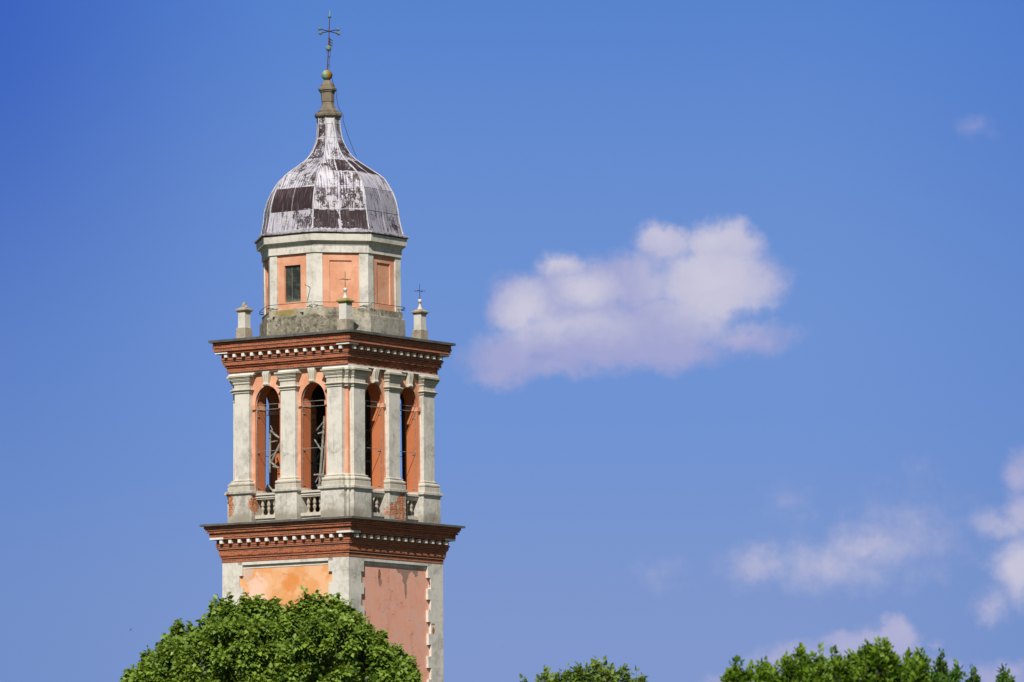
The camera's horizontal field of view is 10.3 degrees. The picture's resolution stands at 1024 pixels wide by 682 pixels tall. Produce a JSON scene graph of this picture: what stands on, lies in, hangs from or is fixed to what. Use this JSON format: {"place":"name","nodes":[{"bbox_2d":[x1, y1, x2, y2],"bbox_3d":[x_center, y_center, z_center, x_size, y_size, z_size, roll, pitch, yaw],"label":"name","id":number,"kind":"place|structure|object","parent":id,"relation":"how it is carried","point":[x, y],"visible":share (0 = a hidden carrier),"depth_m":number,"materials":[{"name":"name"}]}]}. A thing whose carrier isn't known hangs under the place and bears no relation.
{"place":"outdoors","nodes":[
{"label":"outdoors","id":0,"kind":"place"},
{"bbox_2d":[120,585,422,681],"bbox_3d":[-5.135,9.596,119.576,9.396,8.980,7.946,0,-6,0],"label":"lime tree","id":1,"kind":"object","parent":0,"point":[309,638],"visible":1,"depth_m":118.21,"materials":[{"name":"green plant"}]},
{"bbox_2d":[199,13,464,681],"bbox_3d":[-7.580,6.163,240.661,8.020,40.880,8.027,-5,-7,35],"label":"bell tower","id":2,"kind":"structure","parent":0,"point":[332,364],"depth_m":238.99,"materials":[{"name":"orange paint"}]},
{"bbox_2d":[286,265,300,302],"bbox_3d":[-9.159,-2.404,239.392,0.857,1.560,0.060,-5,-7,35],"label":"window","id":3,"kind":"structure","parent":2,"relation":"in","point":[293,274],"depth_m":239.42,"materials":[{"name":"grey glass"}]},
{"bbox_2d":[0,0,1023,681],"label":"sky","id":4,"kind":"structure","parent":0,"point":[729,294],"materials":[{"name":"blue"}]},
{"bbox_2d":[519,655,647,681],"bbox_3d":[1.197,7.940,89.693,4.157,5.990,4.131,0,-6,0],"label":"tree","id":5,"kind":"object","parent":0,"point":[579,674],"visible":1,"depth_m":89.80,"materials":[{"name":"green plant"}]},
{"bbox_2d":[719,636,932,681],"bbox_3d":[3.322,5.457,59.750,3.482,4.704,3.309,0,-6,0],"label":"leafy tree","id":6,"kind":"object","parent":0,"point":[869,662],"visible":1,"depth_m":59.77,"materials":[{"name":"green plant"}]},
{"bbox_2d":[929,648,980,681],"bbox_3d":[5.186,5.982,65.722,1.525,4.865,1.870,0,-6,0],"label":"shrubby tree","id":7,"kind":"object","parent":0,"point":[940,673],"visible":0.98,"depth_m":65.84,"materials":[{"name":"green plant"}]},
{"bbox_2d":[995,664,1015,681],"bbox_3d":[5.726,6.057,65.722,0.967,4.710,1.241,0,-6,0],"label":"slender tree","id":8,"kind":"object","parent":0,"point":[1004,676],"visible":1,"depth_m":65.79,"materials":[{"name":"green plant"}]}
]}

